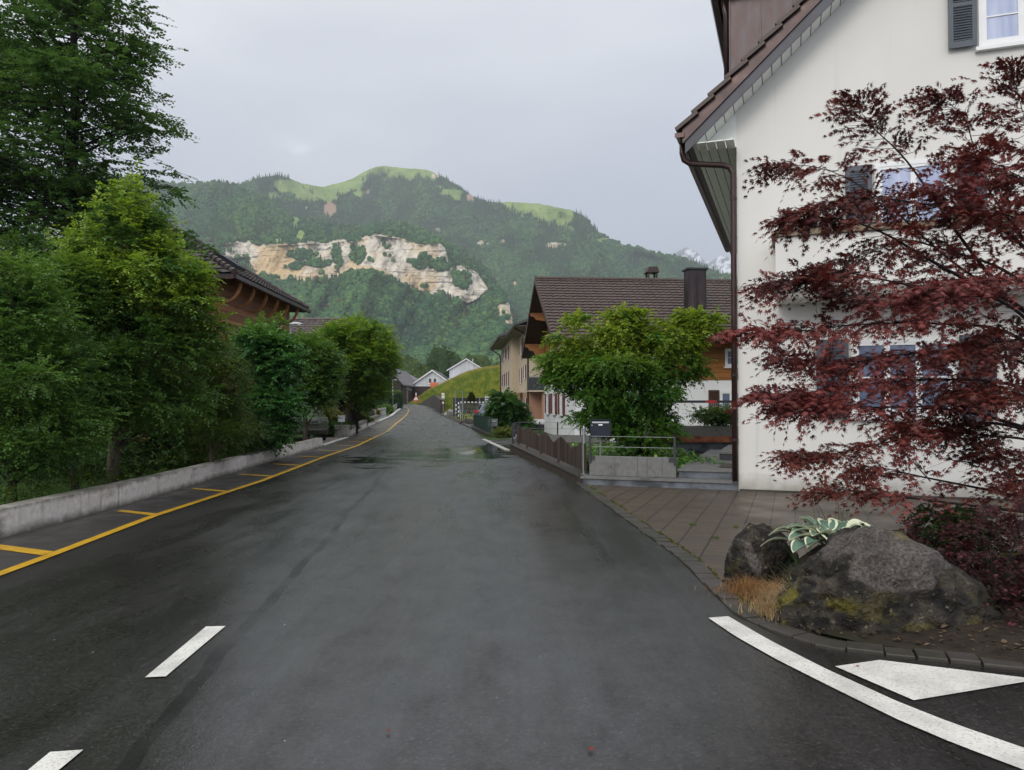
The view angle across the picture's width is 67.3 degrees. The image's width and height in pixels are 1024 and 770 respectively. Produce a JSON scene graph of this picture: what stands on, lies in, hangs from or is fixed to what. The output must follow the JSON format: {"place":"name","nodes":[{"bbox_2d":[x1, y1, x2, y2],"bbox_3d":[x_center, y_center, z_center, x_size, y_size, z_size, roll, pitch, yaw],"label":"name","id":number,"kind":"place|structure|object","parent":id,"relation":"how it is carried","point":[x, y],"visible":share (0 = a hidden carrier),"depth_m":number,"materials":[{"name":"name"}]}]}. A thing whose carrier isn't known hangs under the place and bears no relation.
{"place":"outdoors","nodes":[
{"label":"outdoors","id":0,"kind":"place"},
{"bbox_2d":[0,448,261,504],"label":"grass","id":1,"kind":"structure","parent":0,"point":[62,490],"depth_m":14.88,"materials":[{"name":"green plant"}]},
{"bbox_2d":[29,157,252,483],"bbox_3d":[-6.571,-1.100,13.401,3.742,5.789,3.089,0,-1,0],"label":"hornbeam tree","id":2,"kind":"object","parent":1,"relation":"on","point":[154,266],"visible":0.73,"depth_m":13.18,"materials":[{"name":"green plant"}]},
{"bbox_2d":[280,324,355,440],"bbox_3d":[-6.869,0.028,25.799,3.029,4.163,2.758,0,-1,0],"label":"hedge tree","id":3,"kind":"object","parent":1,"relation":"on","point":[323,383],"visible":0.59,"depth_m":25.45,"materials":[{"name":"green plant"}]},
{"bbox_2d":[80,177,514,334],"bbox_3d":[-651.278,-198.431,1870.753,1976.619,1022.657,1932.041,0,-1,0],"label":"hills","id":4,"kind":"structure","parent":0,"point":[269,258],"depth_m":1561.34,"materials":[{"name":"stone"}]},
{"bbox_2d":[85,172,519,363],"bbox_3d":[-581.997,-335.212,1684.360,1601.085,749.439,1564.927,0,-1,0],"label":"forest","id":5,"kind":"object","parent":4,"relation":"on","point":[473,332],"visible":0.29,"depth_m":1515.02,"materials":[{"name":"plant"}]},
{"bbox_2d":[0,0,730,261],"label":"sky","id":6,"kind":"structure","parent":0,"point":[572,105],"materials":[{"name":"grey"}]},
{"bbox_2d":[408,365,499,414],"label":"grass slope","id":7,"kind":"structure","parent":0,"point":[474,390],"depth_m":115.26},
{"bbox_2d":[430,382,437,387],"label":"scaffold","id":8,"kind":"object","parent":7,"relation":"on","point":[432,384],"visible":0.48,"depth_m":183.95,"materials":[{"name":"metal"}]},
{"bbox_2d":[452,414,472,419],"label":"lawn","id":9,"kind":"structure","parent":0,"point":[469,416],"depth_m":79.42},
{"bbox_2d":[447,411,466,422],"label":"black picket fence","id":10,"kind":"object","parent":9,"relation":"on","point":[449,413],"visible":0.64,"depth_m":64.82,"materials":[{"name":"metal"}]},
{"bbox_2d":[456,402,483,418],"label":"football goal","id":11,"kind":"object","parent":9,"relation":"on","point":[463,408],"visible":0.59,"depth_m":71.94,"materials":[{"name":"white metal"}]},
{"bbox_2d":[463,392,477,415],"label":"conifer","id":12,"kind":"object","parent":9,"relation":"on","point":[471,397],"visible":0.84,"depth_m":81.58,"materials":[{"name":"green plant"}]},
{"bbox_2d":[452,398,489,415],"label":"fence","id":13,"kind":"object","parent":9,"relation":"on","point":[465,400],"visible":0.32,"depth_m":83.97,"materials":[{"name":"metal"}]},
{"bbox_2d":[243,166,722,288],"bbox_3d":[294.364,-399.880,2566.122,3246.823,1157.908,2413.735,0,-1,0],"label":"mountain","id":14,"kind":"structure","parent":0,"point":[328,195],"depth_m":2943.03,"materials":[{"name":"plant"}]},
{"bbox_2d":[237,168,730,320],"bbox_3d":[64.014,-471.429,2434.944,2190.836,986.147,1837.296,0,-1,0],"label":"forest","id":15,"kind":"object","parent":14,"relation":"on","point":[519,294],"visible":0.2,"depth_m":2725.64,"materials":[{"name":"plant"}]},
{"bbox_2d":[0,404,981,665],"bbox_3d":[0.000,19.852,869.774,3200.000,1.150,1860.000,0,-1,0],"label":"ground","id":16,"kind":"structure","parent":0,"point":[4,482],"depth_m":15.79,"materials":[{"name":"soil"}]},
{"bbox_2d":[0,485,117,538],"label":"concrete road wall","id":17,"kind":"structure","parent":16,"relation":"on","point":[19,517],"depth_m":10.00,"materials":[{"name":"concrete"}]},
{"bbox_2d":[0,243,132,503],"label":"hedge shrub","id":18,"kind":"object","parent":16,"relation":"on","point":[22,352],"visible":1,"depth_m":10.47,"materials":[{"name":"green plant"}]},
{"bbox_2d":[6,238,153,490],"bbox_3d":[-6.872,-0.262,12.281,2.268,4.160,2.098,0,-1,0],"label":"hedge shrub","id":19,"kind":"object","parent":16,"relation":"on","point":[85,271],"visible":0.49,"depth_m":12.11,"materials":[{"name":"green plant"}]},
{"bbox_2d":[0,0,220,285],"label":"tall garden tree","id":20,"kind":"object","parent":16,"relation":"on","point":[36,65],"visible":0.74,"depth_m":21.49,"materials":[{"name":"green plant"}]},
{"bbox_2d":[0,221,256,482],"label":"hedge shrub","id":21,"kind":"object","parent":16,"relation":"on","point":[127,458],"visible":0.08,"depth_m":15.90,"materials":[{"name":"green plant"}]},
{"bbox_2d":[0,400,281,467],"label":"hedge shrub","id":22,"kind":"object","parent":16,"relation":"on","point":[253,441],"visible":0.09,"depth_m":18.35,"materials":[{"name":"green plant"}]},
{"bbox_2d":[0,442,287,504],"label":"undergrowth","id":23,"kind":"object","parent":16,"relation":"on","point":[85,471],"visible":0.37,"depth_m":12.15,"materials":[{"name":"green plant"}]},
{"bbox_2d":[0,219,310,450],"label":"brown timber chalet","id":24,"kind":"object","parent":16,"relation":"on","point":[247,292],"visible":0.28,"depth_m":26.69,"materials":[{"name":"wood"}]},
{"bbox_2d":[105,438,322,506],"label":"concrete road wall","id":25,"kind":"structure","parent":16,"relation":"on","point":[133,490],"depth_m":14.81,"materials":[{"name":"concrete"}]},
{"bbox_2d":[164,335,272,461],"bbox_3d":[-6.372,0.396,16.307,2.464,3.025,1.960,0,-1,0],"label":"hedge shrub","id":26,"kind":"object","parent":16,"relation":"on","point":[229,417],"visible":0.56,"depth_m":16.07,"materials":[{"name":"green plant"}]},
{"bbox_2d":[227,309,299,383],"bbox_3d":[-7.059,-0.068,21.490,2.274,4.168,1.725,0,-1,0],"label":"hedge shrub","id":27,"kind":"object","parent":16,"relation":"on","point":[281,318],"visible":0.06,"depth_m":21.42,"materials":[{"name":"green plant"}]},
{"bbox_2d":[214,314,314,459],"bbox_3d":[-6.498,0.137,20.342,2.659,3.980,2.624,0,-1,0],"label":"hedge shrub","id":28,"kind":"object","parent":16,"relation":"on","point":[276,363],"visible":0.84,"depth_m":19.91,"materials":[{"name":"green plant"}]},
{"bbox_2d":[289,322,302,442],"bbox_3d":[-6.593,0.143,23.402,0.414,4.128,0.219,0,-1,0],"label":"street lamp","id":29,"kind":"object","parent":16,"relation":"on","point":[295,323],"visible":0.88,"depth_m":23.39,"materials":[{"name":"metal"}]},
{"bbox_2d":[287,436,343,445],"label":"gravel drive","id":30,"kind":"structure","parent":16,"relation":"on","point":[296,439],"depth_m":33.23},
{"bbox_2d":[293,408,328,439],"bbox_3d":[-9.228,1.425,32.583,2.030,1.761,4.545,1,-1,-28],"label":"parked suv","id":31,"kind":"object","parent":30,"relation":"on","point":[315,425],"visible":0.27,"depth_m":30.92,"materials":[{"name":"grey paint"}]},
{"bbox_2d":[289,318,352,422],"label":"plum roof annex","id":32,"kind":"object","parent":16,"relation":"on","point":[305,325],"visible":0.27,"depth_m":42.61,"materials":[{"name":"tile"}]},
{"bbox_2d":[311,417,355,436],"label":"garden shrub","id":33,"kind":"object","parent":16,"relation":"on","point":[331,431],"visible":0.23,"depth_m":34.74,"materials":[{"name":"green plant"}]},
{"bbox_2d":[322,407,345,422],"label":"flowering shrub","id":34,"kind":"object","parent":16,"relation":"on","point":[335,417],"visible":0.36,"depth_m":36.16,"materials":[{"name":"green plant"}]},
{"bbox_2d":[318,399,352,413],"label":"flowering shrub","id":35,"kind":"object","parent":16,"relation":"on","point":[345,406],"visible":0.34,"depth_m":38.44,"materials":[{"name":"green plant"}]},
{"bbox_2d":[323,437,348,445],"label":"kerb","id":36,"kind":"structure","parent":16,"relation":"on","point":[328,443],"depth_m":30.36,"materials":[{"name":"concrete"}]},
{"bbox_2d":[338,416,344,437],"bbox_3d":[-7.579,1.875,34.163,0.295,1.030,0.290,0,-1,-6],"label":"white mailbox","id":37,"kind":"object","parent":16,"relation":"on","point":[341,420],"visible":0.78,"depth_m":34.05,"materials":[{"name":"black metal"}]},
{"bbox_2d":[334,425,349,436],"bbox_3d":[-7.670,2.081,34.702,0.640,0.540,0.470,0,-1,0],"label":"concrete stub","id":38,"kind":"object","parent":16,"relation":"on","point":[345,431],"visible":0.91,"depth_m":34.48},
{"bbox_2d":[310,309,409,433],"bbox_3d":[-7.857,-0.677,38.027,5.269,6.240,6.198,0,-1,0],"label":"round garden tree","id":39,"kind":"object","parent":16,"relation":"on","point":[370,346],"visible":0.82,"depth_m":36.73,"materials":[{"name":"green plant"}]},
{"bbox_2d":[350,415,378,435],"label":"concrete road wall","id":40,"kind":"structure","parent":16,"relation":"on","point":[363,424],"depth_m":43.84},
{"bbox_2d":[352,411,376,423],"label":"garden shrub","id":41,"kind":"object","parent":16,"relation":"on","point":[365,416],"visible":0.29,"depth_m":46.02,"materials":[{"name":"green plant"}]},
{"bbox_2d":[350,398,379,413],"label":"garden shrub","id":42,"kind":"object","parent":16,"relation":"on","point":[372,407],"visible":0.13,"depth_m":44.54,"materials":[{"name":"green plant"}]},
{"bbox_2d":[378,407,385,418],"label":"garden slat fence","id":43,"kind":"object","parent":16,"relation":"on","point":[383,412],"visible":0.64,"depth_m":72.31,"materials":[{"name":"wood"}]},
{"bbox_2d":[377,403,395,413],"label":"garden shrub","id":44,"kind":"object","parent":16,"relation":"on","point":[389,408],"visible":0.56,"depth_m":77.75,"materials":[{"name":"green plant"}]},
{"bbox_2d":[379,408,400,422],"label":"kerb","id":45,"kind":"structure","parent":16,"relation":"on","point":[390,416],"depth_m":76.62,"materials":[{"name":"concrete"}]},
{"bbox_2d":[385,389,403,407],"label":"clipped hedge","id":46,"kind":"object","parent":16,"relation":"on","point":[399,396],"visible":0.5,"depth_m":123.45,"materials":[{"name":"green plant"}]},
{"bbox_2d":[379,369,416,403],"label":"dark barn","id":47,"kind":"structure","parent":16,"relation":"on","point":[405,384],"depth_m":178.68,"materials":[{"name":"grey tile"}]},
{"bbox_2d":[403,387,413,402],"bbox_3d":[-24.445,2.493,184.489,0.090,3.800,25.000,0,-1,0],"label":"barn door","id":48,"kind":"structure","parent":47,"relation":"in","point":[410,393],"depth_m":181.17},
{"bbox_2d":[413,369,449,397],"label":"white gabled house","id":49,"kind":"structure","parent":16,"relation":"on","point":[422,384],"depth_m":190.08,"materials":[{"name":"paint"}]},
{"bbox_2d":[419,395,444,412],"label":"dark retaining wall","id":50,"kind":"structure","parent":16,"relation":"on","point":[435,401],"depth_m":118.75,"materials":[{"name":"concrete"}]},
{"bbox_2d":[370,345,499,378],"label":"valley wood","id":51,"kind":"object","parent":16,"relation":"on","point":[436,361],"depth_m":317.38,"materials":[{"name":"plant"}]},
{"bbox_2d":[439,412,471,428],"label":"kerb","id":52,"kind":"structure","parent":16,"relation":"on","point":[467,425],"depth_m":57.73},
{"bbox_2d":[447,358,480,377],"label":"tall white shed","id":53,"kind":"structure","parent":16,"relation":"on","point":[464,365],"depth_m":200.13,"materials":[{"name":"paint"}]},
{"bbox_2d":[473,413,490,435],"bbox_3d":[-1.075,2.062,42.099,2.611,0.900,14.393,0,-1,0],"label":"green metal fence","id":54,"kind":"object","parent":16,"relation":"on","point":[485,425],"visible":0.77,"depth_m":39.24,"materials":[{"name":"metal"}]},
{"bbox_2d":[471,425,492,436],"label":"kerb wall","id":55,"kind":"structure","parent":16,"relation":"on","point":[481,431],"depth_m":38.54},
{"bbox_2d":[491,419,497,428],"bbox_3d":[-0.866,1.995,35.460,0.420,0.845,0.290,0,-1,0],"label":"grey mailbox","id":56,"kind":"object","parent":16,"relation":"on","point":[494,422],"visible":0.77,"depth_m":35.34,"materials":[{"name":"black metal"}]},
{"bbox_2d":[488,425,523,437],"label":"garden shrub","id":57,"kind":"object","parent":16,"relation":"on","point":[500,432],"visible":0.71,"depth_m":34.29,"materials":[{"name":"green plant"}]},
{"bbox_2d":[480,387,535,430],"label":"rounded bush","id":58,"kind":"object","parent":16,"relation":"on","point":[510,410],"visible":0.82,"depth_m":37.98,"materials":[{"name":"green plant"}]},
{"bbox_2d":[490,319,543,418],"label":"beige apartment block","id":59,"kind":"structure","parent":16,"relation":"on","point":[517,375],"depth_m":66.92,"materials":[{"name":"paint"}]},
{"bbox_2d":[528,412,536,428],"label":"garden shrub","id":60,"kind":"object","parent":16,"relation":"on","point":[533,421],"visible":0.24,"depth_m":42.80,"materials":[{"name":"green plant"}]},
{"bbox_2d":[529,419,543,429],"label":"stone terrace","id":61,"kind":"structure","parent":16,"relation":"on","point":[541,424],"depth_m":43.66,"materials":[{"name":"stone"}]},
{"bbox_2d":[510,443,588,482],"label":"garden wall","id":62,"kind":"structure","parent":16,"relation":"on","point":[562,469],"depth_m":18.34,"materials":[{"name":"concrete"}]},
{"bbox_2d":[517,424,586,472],"bbox_3d":[0.822,1.507,19.863,0.067,0.727,9.822,0,-1,-8],"label":"zigzag fence","id":63,"kind":"object","parent":62,"relation":"on","point":[559,449],"visible":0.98,"depth_m":18.22,"materials":[{"name":"brown wood"}]},
{"bbox_2d":[581,426,586,474],"bbox_3d":[1.420,1.299,15.175,0.120,1.000,0.120,0,-1,0],"label":"metal fence post","id":64,"kind":"object","parent":62,"relation":"on","point":[583,442],"visible":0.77,"depth_m":15.15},
{"bbox_2d":[510,422,608,443],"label":"garden wall","id":65,"kind":"structure","parent":16,"relation":"on","point":[566,438],"depth_m":27.45,"materials":[{"name":"grey concrete"}]},
{"bbox_2d":[521,266,737,440],"bbox_3d":[10.081,-1.658,36.603,18.130,8.100,11.791,0,-1,-5],"label":"white timber chalet","id":66,"kind":"object","parent":16,"relation":"on","point":[553,298],"visible":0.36,"depth_m":33.86,"materials":[{"name":"brown tile"}]},
{"bbox_2d":[720,391,731,408],"bbox_3d":[9.074,0.690,31.874,0.940,0.900,0.043,0,-1,-5],"label":"window","id":67,"kind":"structure","parent":66,"relation":"in","point":[724,395],"depth_m":31.86,"materials":[{"name":"white paint"}]},
{"bbox_2d":[724,349,737,367],"bbox_3d":[9.280,-1.106,31.865,1.000,0.810,0.098,0,-1,-5],"label":"window","id":68,"kind":"structure","parent":66,"relation":"in","point":[727,351],"depth_m":31.85,"materials":[{"name":"white paint"}]},
{"bbox_2d":[567,442,702,471],"bbox_3d":[3.475,1.961,21.263,3.450,0.200,10.400,0,-1,0],"label":"garden bed","id":69,"kind":"object","parent":16,"relation":"on","point":[587,467],"depth_m":23.98,"materials":[{"name":"soil"}]},
{"bbox_2d":[528,301,737,456],"bbox_3d":[2.755,-0.045,17.258,4.786,3.721,3.230,0,-1,0],"label":"green maple","id":70,"kind":"object","parent":69,"relation":"on","point":[613,378],"visible":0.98,"depth_m":16.98,"materials":[{"name":"green plant"}]},
{"bbox_2d":[570,441,724,467],"bbox_3d":[2.974,1.697,18.736,2.862,0.424,6.634,0,-1,0],"label":"ground cover","id":71,"kind":"object","parent":69,"relation":"on","point":[682,457],"visible":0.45,"depth_m":17.89,"materials":[{"name":"green plant"}]},
{"bbox_2d":[580,445,738,489],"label":"entrance steps","id":72,"kind":"structure","parent":16,"relation":"on","point":[702,475],"depth_m":14.32,"materials":[{"name":"concrete"}]},
{"bbox_2d":[589,435,676,477],"bbox_3d":[2.293,1.356,14.664,1.660,0.776,0.160,0,-1,20],"label":"concrete planter","id":73,"kind":"object","parent":72,"relation":"on","point":[660,467],"visible":1,"depth_m":14.61,"materials":[{"name":"concrete"}]},
{"bbox_2d":[590,419,610,455],"bbox_3d":[1.790,1.189,15.563,0.420,0.985,0.390,0,-1,6],"label":"navy mailbox","id":74,"kind":"object","parent":73,"relation":"on","point":[600,427],"visible":0.77,"depth_m":15.40,"materials":[{"name":"blue metal"}]},
{"bbox_2d":[719,463,738,467],"bbox_3d":[4.312,1.582,15.109,0.390,0.014,0.900,0,-1,20],"label":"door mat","id":75,"kind":"object","parent":72,"relation":"on","point":[726,465],"depth_m":15.02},
{"bbox_2d":[617,425,731,452],"bbox_3d":[5.553,1.589,20.962,6.900,0.930,1.250,0,-1,3],"label":"tiered planter","id":76,"kind":"object","parent":16,"relation":"on","point":[705,439],"visible":0.12,"depth_m":20.84,"materials":[{"name":"grey concrete"}]},
{"bbox_2d":[683,401,731,429],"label":"potted hydrangea","id":77,"kind":"object","parent":76,"relation":"on","point":[713,416],"visible":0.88,"depth_m":21.11,"materials":[{"name":"green plant"}]},
{"bbox_2d":[639,400,731,421],"bbox_3d":[5.795,1.277,24.331,4.510,1.700,0.050,0,-1,-4],"label":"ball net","id":78,"kind":"object","parent":16,"relation":"on","point":[708,401],"visible":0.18,"depth_m":24.35,"materials":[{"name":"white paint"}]},
{"bbox_2d":[576,482,1023,670],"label":"cobble edging","id":79,"kind":"object","parent":16,"relation":"on","point":[703,574],"visible":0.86,"depth_m":5.29,"materials":[{"name":"stone"}]},
{"bbox_2d":[675,0,1023,500],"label":"cream house","id":80,"kind":"structure","parent":16,"relation":"on","point":[789,66],"depth_m":13.17,"materials":[{"name":"paint"}]},
{"bbox_2d":[850,337,958,420],"bbox_3d":[6.496,-0.099,12.758,1.660,1.370,0.098,0,-1,20],"label":"window","id":81,"kind":"structure","parent":80,"relation":"in","point":[866,346],"depth_m":12.83,"materials":[{"name":"glass"}]},
{"bbox_2d":[874,158,953,222],"bbox_3d":[6.683,-2.684,12.776,1.180,2.120,0.043,0,-1,20],"label":"window","id":82,"kind":"structure","parent":80,"relation":"in","point":[903,176],"depth_m":12.83,"materials":[{"name":"white paint"}]},
{"bbox_2d":[975,0,1023,52],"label":"window","id":83,"kind":"structure","parent":80,"relation":"in","point":[1000,22],"depth_m":12.41,"materials":[{"name":"white paint"}]},
{"bbox_2d":[722,579,1023,663],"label":"planting bed","id":84,"kind":"object","parent":16,"relation":"on","point":[995,634],"visible":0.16,"depth_m":5.01,"materials":[{"name":"soil"}]},
{"bbox_2d":[686,571,780,599],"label":"dry grass tuft","id":85,"kind":"object","parent":84,"relation":"on","point":[741,585],"visible":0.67,"depth_m":6.36,"materials":[{"name":"plant"}]},
{"bbox_2d":[703,576,787,607],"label":"dry grass tuft","id":86,"kind":"object","parent":84,"relation":"on","point":[760,593],"visible":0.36,"depth_m":6.04,"materials":[{"name":"plant"}]},
{"bbox_2d":[739,590,778,619],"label":"dry grass tuft","id":87,"kind":"object","parent":84,"relation":"on","point":[766,611],"visible":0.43,"depth_m":5.69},
{"bbox_2d":[724,523,798,584],"bbox_3d":[2.264,1.537,6.911,0.644,0.600,0.587,0,-1,-17],"label":"boulder","id":88,"kind":"object","parent":84,"relation":"on","point":[748,554],"visible":0.54,"depth_m":6.70,"materials":[{"name":"stone"}]},
{"bbox_2d":[730,570,795,619],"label":"dry grass tuft","id":89,"kind":"object","parent":84,"relation":"on","point":[774,596],"visible":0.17,"depth_m":5.76,"materials":[{"name":"plant"}]},
{"bbox_2d":[780,542,806,580],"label":"green grass tuft","id":90,"kind":"object","parent":84,"relation":"on","point":[790,564],"visible":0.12,"depth_m":6.23,"materials":[{"name":"green plant"}]},
{"bbox_2d":[779,545,822,587],"bbox_3d":[2.660,1.527,6.328,0.920,0.380,0.920,0,-1,0],"label":"soil mound","id":91,"kind":"object","parent":84,"relation":"on","point":[813,551],"visible":0.16,"depth_m":6.36,"materials":[{"name":"soil"}]},
{"bbox_2d":[761,516,871,552],"bbox_3d":[2.564,1.228,6.165,1.007,0.339,1.058,0,-1,0],"label":"hosta","id":92,"kind":"object","parent":91,"relation":"on","point":[819,530],"visible":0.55,"depth_m":6.14,"materials":[{"name":"green plant"}]},
{"bbox_2d":[797,474,873,549],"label":"tall grass","id":93,"kind":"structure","parent":84,"relation":"on","point":[838,511],"depth_m":6.92,"materials":[{"name":"green plant"}]},
{"bbox_2d":[719,577,1023,650],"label":"leaf litter","id":94,"kind":"object","parent":84,"relation":"on","point":[943,626],"visible":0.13,"depth_m":5.08,"materials":[{"name":"brown plant"}]},
{"bbox_2d":[771,526,1003,636],"bbox_3d":[2.698,1.460,5.601,1.640,0.871,0.941,0,-1,-3],"label":"boulder","id":95,"kind":"object","parent":84,"relation":"on","point":[868,579],"visible":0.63,"depth_m":5.24,"materials":[{"name":"stone"}]},
{"bbox_2d":[893,486,1023,631],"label":"red maple","id":96,"kind":"object","parent":84,"relation":"on","point":[1004,592],"visible":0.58,"depth_m":5.75,"materials":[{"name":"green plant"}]},
{"bbox_2d":[896,501,1020,568],"bbox_3d":[3.924,1.375,6.745,1.299,0.775,0.873,1,-2,-42],"label":"dark evergreen shrub","id":97,"kind":"object","parent":84,"relation":"on","point":[936,525],"visible":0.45,"depth_m":6.59,"materials":[{"name":"green plant"}]},
{"bbox_2d":[984,550,1023,597],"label":"boulder","id":98,"kind":"object","parent":84,"relation":"on","point":[1012,558],"visible":0.16,"depth_m":6.30,"materials":[{"name":"stone"}]},
{"bbox_2d":[0,404,1023,769],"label":"road","id":99,"kind":"structure","parent":0,"point":[372,566],"depth_m":4.93,"materials":[{"name":"asphalt"}]},
{"bbox_2d":[456,441,500,454],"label":"puddle","id":100,"kind":"object","parent":99,"relation":"on","point":[488,447],"visible":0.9,"depth_m":24.95,"materials":[{"name":"black liquid"}]},
{"bbox_2d":[482,439,509,450],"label":"road marking","id":101,"kind":"structure","parent":99,"relation":"on","point":[497,445],"depth_m":27.50,"materials":[{"name":"paint"}]},
{"bbox_2d":[489,439,615,448],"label":"asphalt drive","id":102,"kind":"structure","parent":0,"point":[505,443],"depth_m":29.96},
{"bbox_2d":[675,247,730,273],"bbox_3d":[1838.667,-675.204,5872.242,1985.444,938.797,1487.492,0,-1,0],"label":"snowy mountain","id":103,"kind":"structure","parent":0,"point":[721,263],"depth_m":6290.81,"materials":[{"name":"snow"}]},
{"bbox_2d":[589,485,1023,581],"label":"brick pavement","id":104,"kind":"structure","parent":0,"point":[671,513],"depth_m":10.97,"materials":[{"name":"brick"}]},
{"bbox_2d":[593,488,720,578],"bbox_3d":[1.699,1.804,10.416,0.132,0.058,7.134,0,-1,-3],"label":"moss","id":105,"kind":"object","parent":104,"relation":"on","point":[683,548],"visible":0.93,"depth_m":8.63,"materials":[{"name":"green plant"}]},
{"bbox_2d":[706,55,1023,546],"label":"red maple","id":106,"kind":"object","parent":104,"relation":"on","point":[961,291],"visible":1,"depth_m":6.83,"materials":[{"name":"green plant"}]},
{"label":"asphalt drive","id":107,"kind":"structure","parent":0,"visible":0},
{"bbox_2d":[459,418,472,423],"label":"covered mound","id":108,"kind":"object","parent":107,"relation":"on","point":[469,421],"visible":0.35,"depth_m":54.37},
{"bbox_2d":[473,402,531,416],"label":"parked car","id":109,"kind":"object","parent":107,"relation":"on","point":[480,407],"visible":0.13,"depth_m":56.21,"materials":[{"name":"grey paint"}]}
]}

